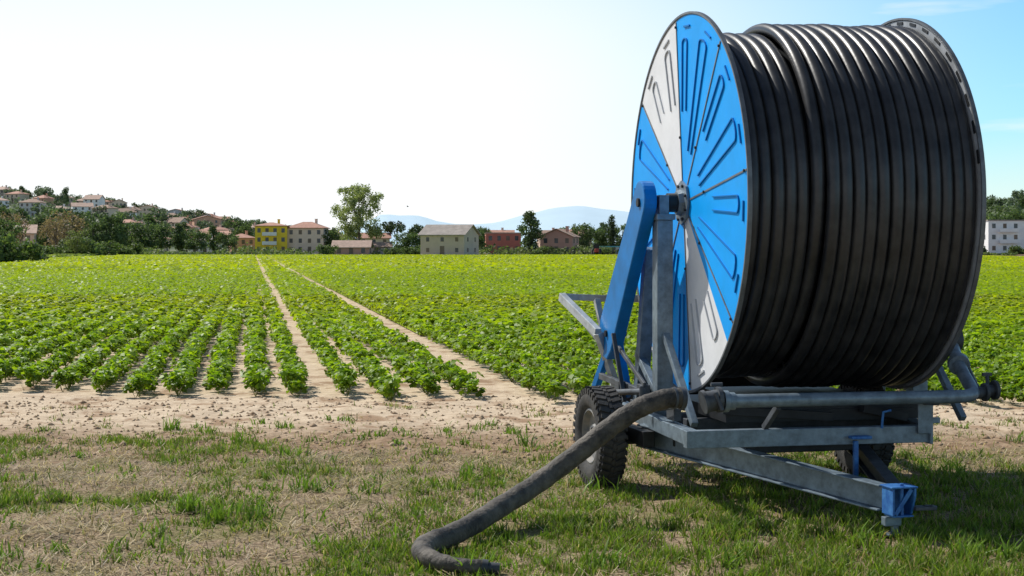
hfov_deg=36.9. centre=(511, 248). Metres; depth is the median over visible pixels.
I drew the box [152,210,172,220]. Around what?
broadleaf tree
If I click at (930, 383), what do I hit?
soybean plant
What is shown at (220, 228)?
house
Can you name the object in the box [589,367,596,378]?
soybean plant
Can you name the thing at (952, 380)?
soybean plant
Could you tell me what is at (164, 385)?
soybean plant
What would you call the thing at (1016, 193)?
broadleaf tree
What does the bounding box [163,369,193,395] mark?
soybean plant
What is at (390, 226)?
pine tree
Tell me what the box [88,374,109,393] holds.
soybean plant
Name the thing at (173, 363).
soybean plant
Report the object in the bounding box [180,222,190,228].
broadleaf tree
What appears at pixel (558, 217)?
mountain
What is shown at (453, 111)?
sky
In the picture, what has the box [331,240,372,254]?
farm shed
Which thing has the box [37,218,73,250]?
broadleaf tree
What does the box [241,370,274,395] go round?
soybean plant
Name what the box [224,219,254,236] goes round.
broadleaf tree
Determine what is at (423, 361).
soybean plant
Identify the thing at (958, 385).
soybean plant
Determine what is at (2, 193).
house
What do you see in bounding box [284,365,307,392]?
soybean plant
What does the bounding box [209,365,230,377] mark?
soybean plant
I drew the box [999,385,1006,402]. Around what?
soybean plant
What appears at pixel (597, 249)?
tractor
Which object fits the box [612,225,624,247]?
broadleaf tree
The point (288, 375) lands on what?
soybean plant
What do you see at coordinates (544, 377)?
soybean plant
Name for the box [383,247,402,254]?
bush
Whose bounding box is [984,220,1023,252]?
house
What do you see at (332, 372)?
soybean plant
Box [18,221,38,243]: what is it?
house
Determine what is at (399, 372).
soybean plant
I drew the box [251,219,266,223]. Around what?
broadleaf tree
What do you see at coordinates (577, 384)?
soybean plant
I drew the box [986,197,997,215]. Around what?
broadleaf tree
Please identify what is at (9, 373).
soybean plant
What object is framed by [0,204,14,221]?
broadleaf tree
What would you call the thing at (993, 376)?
soybean plant
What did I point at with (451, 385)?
soybean plant
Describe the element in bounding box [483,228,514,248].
house
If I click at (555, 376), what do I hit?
soybean plant
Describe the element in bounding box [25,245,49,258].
bush
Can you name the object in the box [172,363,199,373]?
soybean plant
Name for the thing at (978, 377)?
soybean plant
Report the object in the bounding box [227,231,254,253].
house
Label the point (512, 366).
soybean plant
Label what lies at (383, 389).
soybean plant
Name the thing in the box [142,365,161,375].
soybean plant
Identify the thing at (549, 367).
soybean plant
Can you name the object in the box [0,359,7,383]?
soybean plant
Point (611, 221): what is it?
cypress tree
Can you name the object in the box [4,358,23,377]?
soybean plant
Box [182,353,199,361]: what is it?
soybean plant
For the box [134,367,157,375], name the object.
soybean plant
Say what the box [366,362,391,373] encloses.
soybean plant
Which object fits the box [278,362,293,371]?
soybean plant
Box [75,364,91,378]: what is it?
soybean plant
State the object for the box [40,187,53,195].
broadleaf tree
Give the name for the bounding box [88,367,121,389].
soybean plant
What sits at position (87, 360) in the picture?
soybean plant
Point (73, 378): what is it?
soybean plant
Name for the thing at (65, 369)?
soybean plant
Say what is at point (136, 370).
soybean plant
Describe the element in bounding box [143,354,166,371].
soybean plant
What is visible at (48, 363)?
soybean plant
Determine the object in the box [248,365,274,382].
soybean plant
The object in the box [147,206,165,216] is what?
broadleaf tree
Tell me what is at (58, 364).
soybean plant
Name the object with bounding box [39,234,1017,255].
hedge
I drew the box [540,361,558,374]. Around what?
soybean plant
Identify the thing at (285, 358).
soybean plant
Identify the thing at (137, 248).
bush
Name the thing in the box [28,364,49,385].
soybean plant
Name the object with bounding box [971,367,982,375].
soybean plant
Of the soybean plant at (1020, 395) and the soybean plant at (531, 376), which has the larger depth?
the soybean plant at (531, 376)
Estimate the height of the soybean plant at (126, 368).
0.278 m
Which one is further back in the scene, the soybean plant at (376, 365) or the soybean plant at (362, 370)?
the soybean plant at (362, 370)
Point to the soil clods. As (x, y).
(254, 415)
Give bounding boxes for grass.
[0,401,1023,575]
[46,253,117,257]
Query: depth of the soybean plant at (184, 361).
18.46 m
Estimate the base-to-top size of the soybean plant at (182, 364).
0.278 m
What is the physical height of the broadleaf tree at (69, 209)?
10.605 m
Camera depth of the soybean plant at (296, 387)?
16.46 m
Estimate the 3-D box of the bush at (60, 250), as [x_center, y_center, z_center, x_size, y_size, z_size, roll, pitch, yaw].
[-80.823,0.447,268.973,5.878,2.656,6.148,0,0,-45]
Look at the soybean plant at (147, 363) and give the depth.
18.51 m
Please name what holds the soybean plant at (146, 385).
on the ground at (322, 389)
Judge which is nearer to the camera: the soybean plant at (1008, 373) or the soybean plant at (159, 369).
the soybean plant at (1008, 373)
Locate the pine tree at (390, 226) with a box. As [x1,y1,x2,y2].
[382,220,420,243]
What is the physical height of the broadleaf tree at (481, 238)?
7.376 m
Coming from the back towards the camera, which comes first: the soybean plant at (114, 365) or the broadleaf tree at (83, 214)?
the broadleaf tree at (83, 214)
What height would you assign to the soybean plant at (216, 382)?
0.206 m
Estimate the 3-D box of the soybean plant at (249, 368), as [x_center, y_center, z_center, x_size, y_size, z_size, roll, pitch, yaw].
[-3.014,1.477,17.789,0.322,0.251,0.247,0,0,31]
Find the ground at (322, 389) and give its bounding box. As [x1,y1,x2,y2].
[0,251,1023,575]
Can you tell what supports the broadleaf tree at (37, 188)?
on the hill
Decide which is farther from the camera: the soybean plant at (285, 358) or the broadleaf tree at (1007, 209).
the broadleaf tree at (1007, 209)
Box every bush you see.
[0,231,19,261]
[0,244,29,262]
[10,237,45,260]
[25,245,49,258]
[37,243,68,253]
[37,245,55,254]
[58,238,104,254]
[82,241,105,252]
[98,241,120,254]
[112,243,133,254]
[124,242,143,254]
[316,243,338,254]
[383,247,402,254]
[402,246,420,254]
[530,246,549,254]
[593,246,612,254]
[1005,245,1023,253]
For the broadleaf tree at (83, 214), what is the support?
on the ground at (322, 389)
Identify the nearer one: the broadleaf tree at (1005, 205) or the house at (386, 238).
the house at (386, 238)
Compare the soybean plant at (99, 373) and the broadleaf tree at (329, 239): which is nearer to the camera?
the soybean plant at (99, 373)
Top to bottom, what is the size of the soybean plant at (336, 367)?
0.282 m
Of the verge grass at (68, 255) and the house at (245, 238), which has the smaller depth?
the verge grass at (68, 255)
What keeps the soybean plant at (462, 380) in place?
on the ground at (322, 389)
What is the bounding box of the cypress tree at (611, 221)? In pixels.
[606,214,617,245]
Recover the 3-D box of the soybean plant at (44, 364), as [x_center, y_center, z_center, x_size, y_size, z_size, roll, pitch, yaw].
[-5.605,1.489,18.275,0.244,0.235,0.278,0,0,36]
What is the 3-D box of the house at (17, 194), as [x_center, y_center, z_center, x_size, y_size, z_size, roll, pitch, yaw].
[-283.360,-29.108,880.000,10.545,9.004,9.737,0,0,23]
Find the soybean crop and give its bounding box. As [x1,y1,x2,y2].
[0,254,1023,393]
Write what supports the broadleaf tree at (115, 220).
on the ground at (322, 389)
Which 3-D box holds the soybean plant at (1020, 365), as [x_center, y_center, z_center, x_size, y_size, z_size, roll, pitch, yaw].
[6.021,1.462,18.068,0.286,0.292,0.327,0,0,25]
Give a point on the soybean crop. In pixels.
(516, 322)
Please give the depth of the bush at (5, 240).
150.69 m
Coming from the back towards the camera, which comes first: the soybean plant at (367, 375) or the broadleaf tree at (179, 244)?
the broadleaf tree at (179, 244)
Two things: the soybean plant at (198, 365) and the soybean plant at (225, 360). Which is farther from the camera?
the soybean plant at (225, 360)
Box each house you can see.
[0,185,12,197]
[0,196,9,208]
[6,190,30,203]
[18,197,46,218]
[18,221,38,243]
[32,193,54,205]
[54,196,73,206]
[70,201,93,211]
[82,194,105,206]
[90,203,119,222]
[110,198,126,206]
[118,207,137,220]
[123,217,144,225]
[124,205,142,216]
[136,237,171,251]
[137,203,156,215]
[164,216,188,226]
[168,208,188,214]
[186,221,199,228]
[190,233,219,251]
[191,214,221,226]
[204,225,227,230]
[213,215,230,226]
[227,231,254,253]
[253,219,287,253]
[287,219,329,253]
[357,233,391,241]
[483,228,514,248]
[484,232,520,253]
[537,228,554,247]
[540,226,580,253]
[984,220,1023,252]
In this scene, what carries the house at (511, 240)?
on the ground at (322, 389)
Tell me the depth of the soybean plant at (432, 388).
16.33 m
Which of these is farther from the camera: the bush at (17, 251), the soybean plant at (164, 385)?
the bush at (17, 251)
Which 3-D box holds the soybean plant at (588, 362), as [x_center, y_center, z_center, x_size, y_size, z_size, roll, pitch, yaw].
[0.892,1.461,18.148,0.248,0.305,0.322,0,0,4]
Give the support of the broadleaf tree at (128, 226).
on the ground at (322, 389)
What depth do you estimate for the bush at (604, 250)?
378.78 m
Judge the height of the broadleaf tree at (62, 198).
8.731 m
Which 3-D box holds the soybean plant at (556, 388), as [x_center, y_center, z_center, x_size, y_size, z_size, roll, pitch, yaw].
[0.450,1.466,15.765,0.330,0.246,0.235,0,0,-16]
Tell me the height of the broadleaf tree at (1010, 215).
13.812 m
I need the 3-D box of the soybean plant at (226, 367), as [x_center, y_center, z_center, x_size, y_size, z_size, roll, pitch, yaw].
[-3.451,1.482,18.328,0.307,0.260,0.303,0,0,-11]
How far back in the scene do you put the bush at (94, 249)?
284.10 m
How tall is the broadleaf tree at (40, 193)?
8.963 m
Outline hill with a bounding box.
[9,203,227,252]
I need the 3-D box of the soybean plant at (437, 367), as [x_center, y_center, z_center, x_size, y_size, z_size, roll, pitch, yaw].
[-0.797,1.466,18.418,0.324,0.284,0.321,0,0,43]
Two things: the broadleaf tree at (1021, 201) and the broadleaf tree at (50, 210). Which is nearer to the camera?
the broadleaf tree at (50, 210)
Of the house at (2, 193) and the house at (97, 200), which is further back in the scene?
the house at (2, 193)
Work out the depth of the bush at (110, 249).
299.58 m
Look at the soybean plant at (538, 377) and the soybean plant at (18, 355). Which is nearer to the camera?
the soybean plant at (538, 377)
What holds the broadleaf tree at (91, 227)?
on the ground at (322, 389)
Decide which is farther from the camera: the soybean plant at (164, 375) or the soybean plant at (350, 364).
the soybean plant at (350, 364)
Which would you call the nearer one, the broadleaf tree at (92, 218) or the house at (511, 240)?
the house at (511, 240)
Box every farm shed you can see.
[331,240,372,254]
[371,242,392,254]
[599,246,619,253]
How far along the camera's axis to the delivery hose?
8.80 m
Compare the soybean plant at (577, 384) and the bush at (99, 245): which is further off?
the bush at (99, 245)
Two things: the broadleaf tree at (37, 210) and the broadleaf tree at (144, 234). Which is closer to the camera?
the broadleaf tree at (144, 234)
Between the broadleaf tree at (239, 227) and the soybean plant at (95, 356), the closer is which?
the soybean plant at (95, 356)
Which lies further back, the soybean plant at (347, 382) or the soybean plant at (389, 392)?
the soybean plant at (347, 382)
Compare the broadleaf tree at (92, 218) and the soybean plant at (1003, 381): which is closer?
the soybean plant at (1003, 381)
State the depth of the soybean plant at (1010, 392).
15.82 m
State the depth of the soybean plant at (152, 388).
16.98 m
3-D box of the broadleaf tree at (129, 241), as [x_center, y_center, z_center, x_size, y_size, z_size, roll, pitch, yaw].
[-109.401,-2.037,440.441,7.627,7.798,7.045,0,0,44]
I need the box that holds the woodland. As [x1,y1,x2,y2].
[0,192,1023,251]
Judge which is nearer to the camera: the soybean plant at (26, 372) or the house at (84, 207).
the soybean plant at (26, 372)
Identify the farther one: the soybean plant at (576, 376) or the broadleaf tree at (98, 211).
the broadleaf tree at (98, 211)
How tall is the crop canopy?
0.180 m
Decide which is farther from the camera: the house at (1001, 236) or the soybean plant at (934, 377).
the house at (1001, 236)
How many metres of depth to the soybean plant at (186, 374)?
17.21 m
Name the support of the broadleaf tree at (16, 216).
on the ground at (322, 389)
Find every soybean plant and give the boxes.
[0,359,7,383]
[1,358,13,382]
[3,359,15,381]
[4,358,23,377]
[7,364,18,379]
[10,351,30,366]
[12,365,39,390]
[15,356,30,365]
[21,364,44,386]
[23,361,50,384]
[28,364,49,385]
[36,359,60,369]
[39,359,56,378]
[40,363,51,381]
[46,357,63,370]
[51,368,69,391]
[56,357,66,366]
[62,366,74,386]
[63,367,76,385]
[64,371,84,389]
[69,363,89,382]
[71,355,95,370]
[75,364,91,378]
[78,352,99,373]
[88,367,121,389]
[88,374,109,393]
[91,371,112,388]
[92,366,119,377]
[104,362,121,375]
[107,355,132,366]
[109,358,131,376]
[121,374,147,397]
[126,368,148,382]
[127,372,155,396]
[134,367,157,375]
[135,372,158,394]
[139,362,156,368]
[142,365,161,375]
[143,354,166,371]
[146,360,162,376]
[158,369,195,391]
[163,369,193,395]
[163,370,188,391]
[169,358,197,370]
[172,362,196,376]
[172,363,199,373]
[176,359,199,375]
[177,368,196,388]
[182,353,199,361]
[186,356,200,366]
[201,370,226,390]
[203,361,235,373]
[203,371,233,390]
[207,361,230,376]
[207,377,230,393]
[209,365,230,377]
[212,358,231,366]
[217,361,235,377]
[239,365,253,377]
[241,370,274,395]
[242,372,255,390]
[246,353,270,366]
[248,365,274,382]
[277,368,308,393]
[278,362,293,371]
[280,354,302,366]
[280,362,308,376]
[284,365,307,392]
[286,380,308,396]
[289,358,299,366]
[289,364,307,377]
[326,361,348,377]
[327,363,347,376]
[331,367,339,380]
[332,360,353,369]
[332,368,358,391]
[334,373,359,396]
[357,356,379,375]
[362,357,383,366]
[364,366,376,378]
[366,358,381,373]
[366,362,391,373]
[366,365,390,386]
[372,373,405,389]
[376,375,404,400]
[378,382,393,399]
[391,355,417,369]
[396,362,410,376]
[399,359,427,374]
[405,362,436,387]
[405,363,421,379]
[414,367,435,392]
[415,376,440,395]
[416,372,442,394]
[431,359,463,381]
[436,363,457,383]
[441,367,464,379]
[443,368,467,390]
[449,372,465,390]
[452,371,483,393]
[459,379,485,398]
[501,364,524,381]
[507,362,518,383]
[510,368,519,377]
[511,367,533,382]
[518,368,531,389]
[520,369,548,392]
[521,368,542,392]
[528,369,555,394]
[536,379,560,399]
[539,375,550,397]
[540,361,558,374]
[540,364,563,379]
[544,379,568,401]
[551,369,563,381]
[555,369,570,389]
[560,370,574,391]
[566,370,591,393]
[567,366,593,394]
[568,357,586,370]
[570,372,590,392]
[575,376,593,393]
[578,359,597,370]
[584,364,597,373]
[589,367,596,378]
[885,387,900,390]
[928,374,938,384]
[928,378,935,389]
[928,382,943,389]
[935,361,953,375]
[945,370,954,378]
[948,376,960,388]
[953,380,962,389]
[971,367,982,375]
[973,371,984,382]
[976,367,999,377]
[982,361,1003,370]
[982,370,1002,382]
[994,365,1017,379]
[996,375,1012,386]
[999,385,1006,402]
[1001,383,1020,403]
[1004,370,1023,389]
[1005,367,1019,378]
[1011,362,1023,370]
[1014,384,1023,401]
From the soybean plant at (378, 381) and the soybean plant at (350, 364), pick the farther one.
the soybean plant at (350, 364)
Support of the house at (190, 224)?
on the hill
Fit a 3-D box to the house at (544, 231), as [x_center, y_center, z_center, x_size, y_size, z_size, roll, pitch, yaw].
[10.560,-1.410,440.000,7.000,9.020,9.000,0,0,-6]
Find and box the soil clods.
[0,395,1023,464]
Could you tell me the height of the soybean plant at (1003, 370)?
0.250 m
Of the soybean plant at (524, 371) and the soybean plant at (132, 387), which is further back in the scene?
the soybean plant at (524, 371)
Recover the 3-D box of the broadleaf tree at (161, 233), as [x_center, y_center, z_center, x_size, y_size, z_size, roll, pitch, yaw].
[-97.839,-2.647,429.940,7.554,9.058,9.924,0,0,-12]
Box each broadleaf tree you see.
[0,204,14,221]
[0,211,30,243]
[0,216,26,242]
[3,188,16,198]
[14,206,32,223]
[18,217,44,246]
[29,202,54,215]
[29,213,70,246]
[32,185,53,194]
[32,189,42,197]
[32,206,72,235]
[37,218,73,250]
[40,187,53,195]
[43,210,88,252]
[51,194,68,205]
[55,206,75,215]
[60,187,69,205]
[62,209,93,237]
[63,229,91,252]
[79,212,95,236]
[81,217,110,242]
[90,211,126,246]
[92,205,108,217]
[106,223,132,247]
[116,210,135,219]
[124,230,138,247]
[127,221,159,248]
[142,212,162,250]
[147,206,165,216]
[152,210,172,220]
[152,223,174,248]
[171,223,185,250]
[172,227,196,251]
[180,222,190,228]
[184,229,211,251]
[185,209,200,218]
[196,220,207,228]
[199,221,212,228]
[206,225,220,251]
[213,232,239,250]
[221,215,240,227]
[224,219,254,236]
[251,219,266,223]
[321,227,340,245]
[330,182,385,239]
[393,231,420,248]
[405,229,420,249]
[476,226,491,247]
[478,229,485,246]
[516,210,545,251]
[569,222,594,248]
[590,226,607,247]
[596,222,609,245]
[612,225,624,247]
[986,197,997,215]
[986,204,1021,219]
[986,206,1010,219]
[987,210,1020,219]
[993,195,1015,210]
[1000,202,1021,211]
[1011,190,1023,206]
[1016,195,1023,207]
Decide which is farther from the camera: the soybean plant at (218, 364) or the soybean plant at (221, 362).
the soybean plant at (221, 362)
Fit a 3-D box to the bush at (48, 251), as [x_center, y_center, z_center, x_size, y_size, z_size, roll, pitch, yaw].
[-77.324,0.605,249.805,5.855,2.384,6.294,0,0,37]
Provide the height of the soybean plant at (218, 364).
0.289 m
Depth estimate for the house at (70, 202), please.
927.45 m
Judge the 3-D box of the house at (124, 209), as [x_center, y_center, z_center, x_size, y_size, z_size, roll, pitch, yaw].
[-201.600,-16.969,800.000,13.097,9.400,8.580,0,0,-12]
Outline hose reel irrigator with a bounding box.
[558,11,1000,536]
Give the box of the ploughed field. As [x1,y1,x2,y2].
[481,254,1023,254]
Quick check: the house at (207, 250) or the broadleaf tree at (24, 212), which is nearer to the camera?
the broadleaf tree at (24, 212)
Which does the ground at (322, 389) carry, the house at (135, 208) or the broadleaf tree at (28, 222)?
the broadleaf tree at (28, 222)
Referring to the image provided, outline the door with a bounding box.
[440,246,443,254]
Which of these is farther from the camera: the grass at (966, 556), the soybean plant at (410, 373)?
the soybean plant at (410, 373)
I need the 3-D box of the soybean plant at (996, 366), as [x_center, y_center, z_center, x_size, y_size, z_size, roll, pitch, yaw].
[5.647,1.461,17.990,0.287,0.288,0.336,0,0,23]
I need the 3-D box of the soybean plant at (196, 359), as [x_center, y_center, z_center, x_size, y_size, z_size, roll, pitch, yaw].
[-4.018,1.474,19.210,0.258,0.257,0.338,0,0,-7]
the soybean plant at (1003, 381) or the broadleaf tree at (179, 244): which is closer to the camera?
the soybean plant at (1003, 381)
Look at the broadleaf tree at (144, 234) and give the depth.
418.48 m
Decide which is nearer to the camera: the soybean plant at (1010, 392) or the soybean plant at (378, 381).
the soybean plant at (1010, 392)
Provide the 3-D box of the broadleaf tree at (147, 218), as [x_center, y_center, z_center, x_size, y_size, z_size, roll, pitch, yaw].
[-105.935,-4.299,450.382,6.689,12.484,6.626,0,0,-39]
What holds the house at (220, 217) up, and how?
on the hill
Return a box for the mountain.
[343,206,628,246]
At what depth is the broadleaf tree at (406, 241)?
428.80 m
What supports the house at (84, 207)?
on the hill
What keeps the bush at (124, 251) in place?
on the ground at (322, 389)
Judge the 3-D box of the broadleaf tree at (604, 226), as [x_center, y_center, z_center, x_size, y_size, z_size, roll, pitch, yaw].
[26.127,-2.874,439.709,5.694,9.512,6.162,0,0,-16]
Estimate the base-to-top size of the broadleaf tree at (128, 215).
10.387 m
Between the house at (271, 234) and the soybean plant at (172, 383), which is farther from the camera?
the house at (271, 234)
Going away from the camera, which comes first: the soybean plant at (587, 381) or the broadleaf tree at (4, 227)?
the soybean plant at (587, 381)
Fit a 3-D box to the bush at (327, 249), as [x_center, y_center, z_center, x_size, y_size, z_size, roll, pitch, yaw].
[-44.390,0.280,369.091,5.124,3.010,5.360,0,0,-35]
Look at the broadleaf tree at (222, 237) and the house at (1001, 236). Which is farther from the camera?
the house at (1001, 236)
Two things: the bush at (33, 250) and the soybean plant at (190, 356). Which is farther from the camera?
the bush at (33, 250)
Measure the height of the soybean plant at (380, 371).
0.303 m
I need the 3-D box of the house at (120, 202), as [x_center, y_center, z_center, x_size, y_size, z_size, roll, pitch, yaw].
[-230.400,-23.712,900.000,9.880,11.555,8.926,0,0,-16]
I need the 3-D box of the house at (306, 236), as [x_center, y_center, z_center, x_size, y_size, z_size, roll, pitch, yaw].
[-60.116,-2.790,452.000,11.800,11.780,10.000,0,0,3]
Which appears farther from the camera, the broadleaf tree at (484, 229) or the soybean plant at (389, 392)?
the broadleaf tree at (484, 229)
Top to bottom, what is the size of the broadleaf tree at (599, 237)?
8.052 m
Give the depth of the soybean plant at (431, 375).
16.57 m
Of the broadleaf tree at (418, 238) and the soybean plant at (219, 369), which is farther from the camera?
the broadleaf tree at (418, 238)
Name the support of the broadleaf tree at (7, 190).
on the hill
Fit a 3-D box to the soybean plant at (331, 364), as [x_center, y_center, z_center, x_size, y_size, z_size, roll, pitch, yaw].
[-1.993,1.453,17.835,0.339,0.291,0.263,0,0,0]
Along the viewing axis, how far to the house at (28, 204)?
755.81 m
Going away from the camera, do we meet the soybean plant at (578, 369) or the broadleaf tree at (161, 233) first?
the soybean plant at (578, 369)
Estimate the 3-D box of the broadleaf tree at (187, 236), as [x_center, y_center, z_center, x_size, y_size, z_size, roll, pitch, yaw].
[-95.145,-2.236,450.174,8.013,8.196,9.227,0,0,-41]
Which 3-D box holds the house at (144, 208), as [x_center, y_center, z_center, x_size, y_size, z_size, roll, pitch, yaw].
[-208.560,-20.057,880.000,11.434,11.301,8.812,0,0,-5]
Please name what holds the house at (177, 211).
on the hill
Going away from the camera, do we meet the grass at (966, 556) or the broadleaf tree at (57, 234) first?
the grass at (966, 556)
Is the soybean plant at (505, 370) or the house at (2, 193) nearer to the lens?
the soybean plant at (505, 370)
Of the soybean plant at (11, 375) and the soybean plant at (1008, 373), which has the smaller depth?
the soybean plant at (1008, 373)
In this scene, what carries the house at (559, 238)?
on the ground at (322, 389)
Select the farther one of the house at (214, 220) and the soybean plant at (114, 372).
the house at (214, 220)
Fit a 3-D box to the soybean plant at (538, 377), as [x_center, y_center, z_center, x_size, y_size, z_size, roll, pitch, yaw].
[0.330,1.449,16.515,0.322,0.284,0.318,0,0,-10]
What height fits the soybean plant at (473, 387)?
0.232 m
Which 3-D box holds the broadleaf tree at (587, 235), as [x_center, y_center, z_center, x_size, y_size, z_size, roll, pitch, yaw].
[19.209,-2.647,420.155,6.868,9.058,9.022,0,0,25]
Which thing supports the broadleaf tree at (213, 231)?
on the ground at (322, 389)
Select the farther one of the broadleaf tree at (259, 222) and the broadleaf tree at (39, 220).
the broadleaf tree at (259, 222)
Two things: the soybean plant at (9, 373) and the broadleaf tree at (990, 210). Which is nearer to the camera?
the soybean plant at (9, 373)
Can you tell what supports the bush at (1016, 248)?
on the ground at (322, 389)
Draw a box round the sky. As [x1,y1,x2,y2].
[0,0,1023,231]
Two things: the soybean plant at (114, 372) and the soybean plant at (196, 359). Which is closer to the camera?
the soybean plant at (114, 372)
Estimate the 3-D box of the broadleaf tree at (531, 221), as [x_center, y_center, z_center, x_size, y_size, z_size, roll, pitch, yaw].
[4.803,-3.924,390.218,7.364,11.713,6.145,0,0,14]
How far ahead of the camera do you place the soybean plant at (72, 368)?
17.92 m
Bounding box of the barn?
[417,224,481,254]
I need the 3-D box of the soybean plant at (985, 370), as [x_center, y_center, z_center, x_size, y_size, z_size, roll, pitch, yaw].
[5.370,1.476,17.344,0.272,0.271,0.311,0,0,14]
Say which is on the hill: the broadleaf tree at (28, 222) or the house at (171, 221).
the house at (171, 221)
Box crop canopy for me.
[1,255,1021,334]
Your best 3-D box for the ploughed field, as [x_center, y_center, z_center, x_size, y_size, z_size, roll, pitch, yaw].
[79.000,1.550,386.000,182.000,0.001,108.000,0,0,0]
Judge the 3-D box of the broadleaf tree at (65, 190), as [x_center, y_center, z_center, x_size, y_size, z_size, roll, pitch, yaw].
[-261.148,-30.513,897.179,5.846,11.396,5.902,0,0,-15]
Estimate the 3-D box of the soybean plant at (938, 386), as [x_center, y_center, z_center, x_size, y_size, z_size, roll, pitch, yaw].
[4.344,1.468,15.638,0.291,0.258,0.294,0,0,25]
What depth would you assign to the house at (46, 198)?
847.92 m
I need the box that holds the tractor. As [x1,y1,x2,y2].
[591,244,600,254]
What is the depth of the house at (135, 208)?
859.27 m
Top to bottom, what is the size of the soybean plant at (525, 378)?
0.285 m
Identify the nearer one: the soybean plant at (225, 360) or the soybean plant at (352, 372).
the soybean plant at (352, 372)
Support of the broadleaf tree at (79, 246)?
on the ground at (322, 389)
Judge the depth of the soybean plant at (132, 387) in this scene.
16.46 m
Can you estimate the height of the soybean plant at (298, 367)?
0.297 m
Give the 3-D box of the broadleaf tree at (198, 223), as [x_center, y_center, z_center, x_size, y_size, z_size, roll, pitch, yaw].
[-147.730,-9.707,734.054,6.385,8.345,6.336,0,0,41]
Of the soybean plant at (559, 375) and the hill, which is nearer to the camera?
the soybean plant at (559, 375)
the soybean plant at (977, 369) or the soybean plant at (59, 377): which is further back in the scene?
the soybean plant at (977, 369)
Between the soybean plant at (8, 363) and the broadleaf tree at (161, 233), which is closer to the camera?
the soybean plant at (8, 363)
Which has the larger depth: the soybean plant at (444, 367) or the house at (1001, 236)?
the house at (1001, 236)
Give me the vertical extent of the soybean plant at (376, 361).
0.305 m
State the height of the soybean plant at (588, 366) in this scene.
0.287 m
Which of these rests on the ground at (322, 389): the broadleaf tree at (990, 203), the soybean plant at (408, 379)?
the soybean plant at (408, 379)
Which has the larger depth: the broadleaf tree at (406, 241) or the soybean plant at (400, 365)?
the broadleaf tree at (406, 241)
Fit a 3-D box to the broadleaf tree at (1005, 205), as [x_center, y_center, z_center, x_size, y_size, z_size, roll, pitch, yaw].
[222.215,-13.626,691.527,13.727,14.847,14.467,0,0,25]
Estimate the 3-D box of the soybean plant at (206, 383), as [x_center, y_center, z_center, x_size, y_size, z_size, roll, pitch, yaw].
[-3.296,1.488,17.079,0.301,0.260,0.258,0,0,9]
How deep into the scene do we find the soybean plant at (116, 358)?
19.45 m
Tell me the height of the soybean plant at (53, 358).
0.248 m
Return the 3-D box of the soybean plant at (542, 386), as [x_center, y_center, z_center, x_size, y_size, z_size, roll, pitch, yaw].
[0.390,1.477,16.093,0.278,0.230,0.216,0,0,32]
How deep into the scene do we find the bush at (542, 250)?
368.88 m
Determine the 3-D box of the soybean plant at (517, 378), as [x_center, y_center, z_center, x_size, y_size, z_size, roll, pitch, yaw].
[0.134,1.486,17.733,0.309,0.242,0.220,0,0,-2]
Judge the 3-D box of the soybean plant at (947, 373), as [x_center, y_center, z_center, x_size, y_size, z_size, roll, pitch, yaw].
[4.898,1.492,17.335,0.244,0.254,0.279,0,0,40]
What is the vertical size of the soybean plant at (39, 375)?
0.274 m
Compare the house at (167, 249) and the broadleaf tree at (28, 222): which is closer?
the broadleaf tree at (28, 222)
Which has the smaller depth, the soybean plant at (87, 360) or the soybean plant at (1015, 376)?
the soybean plant at (1015, 376)
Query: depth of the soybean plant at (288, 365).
17.78 m
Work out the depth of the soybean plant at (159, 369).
18.71 m
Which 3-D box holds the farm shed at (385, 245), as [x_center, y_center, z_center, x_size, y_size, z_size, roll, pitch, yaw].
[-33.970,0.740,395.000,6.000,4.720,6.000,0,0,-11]
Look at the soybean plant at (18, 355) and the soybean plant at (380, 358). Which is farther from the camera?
the soybean plant at (18, 355)
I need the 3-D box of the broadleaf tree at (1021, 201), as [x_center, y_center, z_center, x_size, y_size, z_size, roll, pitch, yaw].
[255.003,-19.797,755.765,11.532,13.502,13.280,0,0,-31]
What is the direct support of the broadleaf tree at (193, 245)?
on the ground at (322, 389)
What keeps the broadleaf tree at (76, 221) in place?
on the ground at (322, 389)
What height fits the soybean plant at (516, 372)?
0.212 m
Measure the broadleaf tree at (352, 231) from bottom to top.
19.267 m
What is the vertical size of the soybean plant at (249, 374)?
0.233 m
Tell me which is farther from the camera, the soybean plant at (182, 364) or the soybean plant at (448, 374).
the soybean plant at (182, 364)
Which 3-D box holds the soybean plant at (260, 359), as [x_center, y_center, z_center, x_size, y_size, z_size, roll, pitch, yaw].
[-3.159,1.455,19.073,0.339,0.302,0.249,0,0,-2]
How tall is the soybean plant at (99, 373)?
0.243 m
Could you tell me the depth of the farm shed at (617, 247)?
397.95 m
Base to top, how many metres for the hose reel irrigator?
3.189 m
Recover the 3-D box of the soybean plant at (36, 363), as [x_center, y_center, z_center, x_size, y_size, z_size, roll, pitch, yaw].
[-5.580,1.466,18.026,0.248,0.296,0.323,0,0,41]
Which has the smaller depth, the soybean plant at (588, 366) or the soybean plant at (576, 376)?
the soybean plant at (576, 376)
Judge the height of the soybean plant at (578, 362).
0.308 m
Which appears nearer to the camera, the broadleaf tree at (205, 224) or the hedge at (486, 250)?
the hedge at (486, 250)
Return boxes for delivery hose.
[411,387,687,573]
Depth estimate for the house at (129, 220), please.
697.81 m
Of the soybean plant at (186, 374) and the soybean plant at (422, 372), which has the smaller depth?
the soybean plant at (422, 372)
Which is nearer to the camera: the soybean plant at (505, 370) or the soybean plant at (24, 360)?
the soybean plant at (505, 370)

